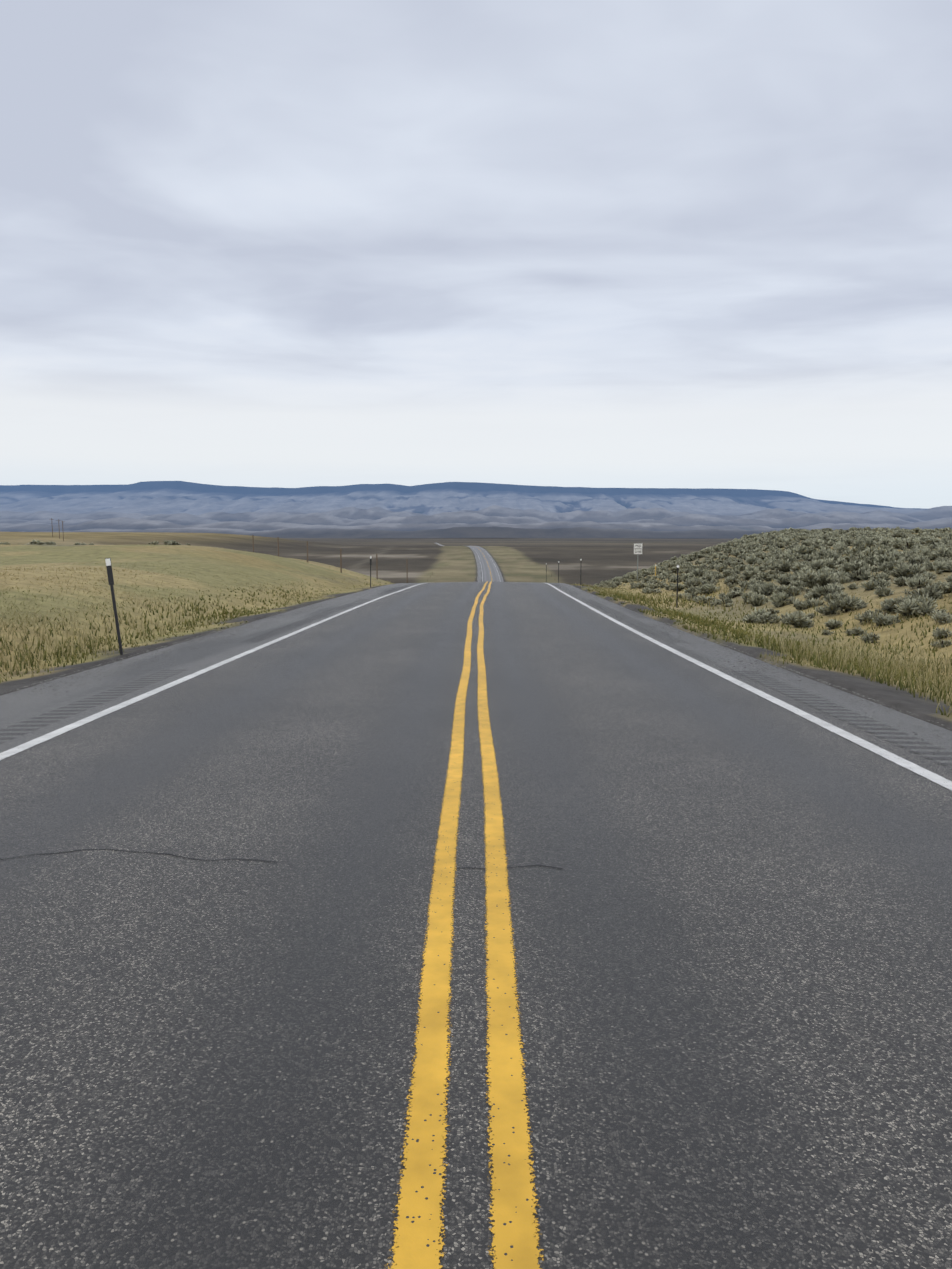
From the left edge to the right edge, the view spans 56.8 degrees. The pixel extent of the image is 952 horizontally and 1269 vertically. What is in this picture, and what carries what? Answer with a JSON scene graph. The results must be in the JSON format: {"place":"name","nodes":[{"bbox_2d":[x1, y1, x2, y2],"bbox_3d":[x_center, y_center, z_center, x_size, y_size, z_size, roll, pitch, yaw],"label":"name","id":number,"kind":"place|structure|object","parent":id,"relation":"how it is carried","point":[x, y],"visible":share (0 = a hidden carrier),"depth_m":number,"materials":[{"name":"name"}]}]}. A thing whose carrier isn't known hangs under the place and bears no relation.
{"place":"outdoors","nodes":[
{"label":"outdoors","id":0,"kind":"place"},
{"bbox_2d":[0,585,406,739],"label":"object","id":1,"kind":"object","parent":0,"point":[176,670],"visible":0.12,"depth_m":9.17,"materials":[{"name":"black asphalt"}]},
{"bbox_2d":[0,543,951,1268],"bbox_3d":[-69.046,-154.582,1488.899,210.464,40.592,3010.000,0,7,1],"label":"road","id":2,"kind":"structure","parent":0,"point":[730,917],"depth_m":3.28,"materials":[{"name":"grey asphalt"}]},
{"bbox_2d":[0,548,482,760],"bbox_3d":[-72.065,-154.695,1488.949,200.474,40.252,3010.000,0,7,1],"label":"edge line","id":3,"kind":"object","parent":2,"relation":"on","point":[26,745],"visible":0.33,"depth_m":9.29,"materials":[{"name":"white paint"}]},
{"bbox_2d":[0,609,628,868],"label":"road cracks","id":4,"kind":"object","parent":2,"relation":"on","point":[256,859],"visible":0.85,"depth_m":4.31,"materials":[{"name":"grey asphalt"}]},
{"bbox_2d":[387,553,491,1268],"bbox_3d":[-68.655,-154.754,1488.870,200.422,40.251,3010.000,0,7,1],"label":"yellow line","id":5,"kind":"object","parent":2,"relation":"on","point":[418,1223],"visible":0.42,"depth_m":2.51,"materials":[{"name":"paint"}]},
{"bbox_2d":[1,587,951,755],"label":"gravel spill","id":6,"kind":"object","parent":2,"relation":"on","point":[221,630],"visible":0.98,"depth_m":12.56,"materials":[{"name":"grey gravel"}]},
{"bbox_2d":[477,548,543,1268],"bbox_3d":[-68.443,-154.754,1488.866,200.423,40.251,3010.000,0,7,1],"label":"yellow line","id":7,"kind":"object","parent":2,"relation":"on","point":[514,1229],"visible":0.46,"depth_m":2.52,"materials":[{"name":"paint"}]},
{"bbox_2d":[438,543,951,790],"bbox_3d":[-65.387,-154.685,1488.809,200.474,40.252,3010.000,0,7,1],"label":"edge line","id":8,"kind":"object","parent":2,"relation":"on","point":[924,772],"visible":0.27,"depth_m":8.13,"materials":[{"name":"white paint"}]},
{"bbox_2d":[590,599,949,759],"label":"rumble strip","id":9,"kind":"object","parent":2,"relation":"on","point":[826,703],"visible":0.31,"depth_m":8.61,"materials":[{"name":"black asphalt"}]},
{"bbox_2d":[0,531,951,730],"bbox_3d":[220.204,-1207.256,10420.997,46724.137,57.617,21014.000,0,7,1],"label":"ground","id":10,"kind":"structure","parent":0,"point":[515,559],"depth_m":34.01,"materials":[{"name":"plant"}]},
{"bbox_2d":[105,558,122,654],"bbox_3d":[-5.932,-0.358,14.486,0.085,1.800,0.025,-7,4,-1],"label":"delineator","id":11,"kind":"object","parent":10,"relation":"on","point":[109,572],"visible":0.9,"depth_m":14.46,"materials":[{"name":"black plastic"}]},
{"bbox_2d":[340,549,341,572],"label":"fence post","id":12,"kind":"object","parent":10,"relation":"on","point":[340,561],"visible":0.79,"depth_m":55.96,"materials":[{"name":"brown wood"}]},
{"bbox_2d":[370,556,371,586],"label":"delineator","id":13,"kind":"object","parent":10,"relation":"on","point":[370,569],"visible":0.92,"depth_m":44.99,"materials":[{"name":"white"}]},
{"bbox_2d":[376,554,377,579],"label":"fence post","id":14,"kind":"object","parent":10,"relation":"on","point":[376,567],"visible":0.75,"depth_m":65.97,"materials":[{"name":"brown wood"}]},
{"bbox_2d":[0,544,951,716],"bbox_3d":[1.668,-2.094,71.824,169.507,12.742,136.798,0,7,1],"label":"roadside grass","id":15,"kind":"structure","parent":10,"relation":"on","point":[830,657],"depth_m":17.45,"materials":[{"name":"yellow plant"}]},
{"bbox_2d":[0,527,951,646],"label":"sagebrush","id":16,"kind":"object","parent":10,"relation":"on","point":[817,575],"depth_m":33.09,"materials":[{"name":"green plant"}]},
{"bbox_2d":[634,543,642,578],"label":"sign pass with care","id":17,"kind":"object","parent":10,"relation":"on","point":[638,547],"visible":1,"depth_m":60.48,"materials":[{"name":"metal"}]},
{"bbox_2d":[676,565,679,607],"bbox_3d":[6.942,-1.566,30.353,0.112,1.690,0.033,0,7,1],"label":"delineator","id":18,"kind":"object","parent":10,"relation":"on","point":[677,566],"visible":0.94,"depth_m":30.34,"materials":[{"name":"black"}]},
{"bbox_2d":[0,481,951,538],"bbox_3d":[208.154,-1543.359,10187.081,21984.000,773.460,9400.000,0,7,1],"label":"mesa and foothills","id":19,"kind":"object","parent":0,"point":[462,510],"visible":1,"depth_m":8996.27,"materials":[{"name":"blue stone"}]},
{"bbox_2d":[0,0,951,508],"label":"sky","id":20,"kind":"structure","parent":0,"point":[693,244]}
]}

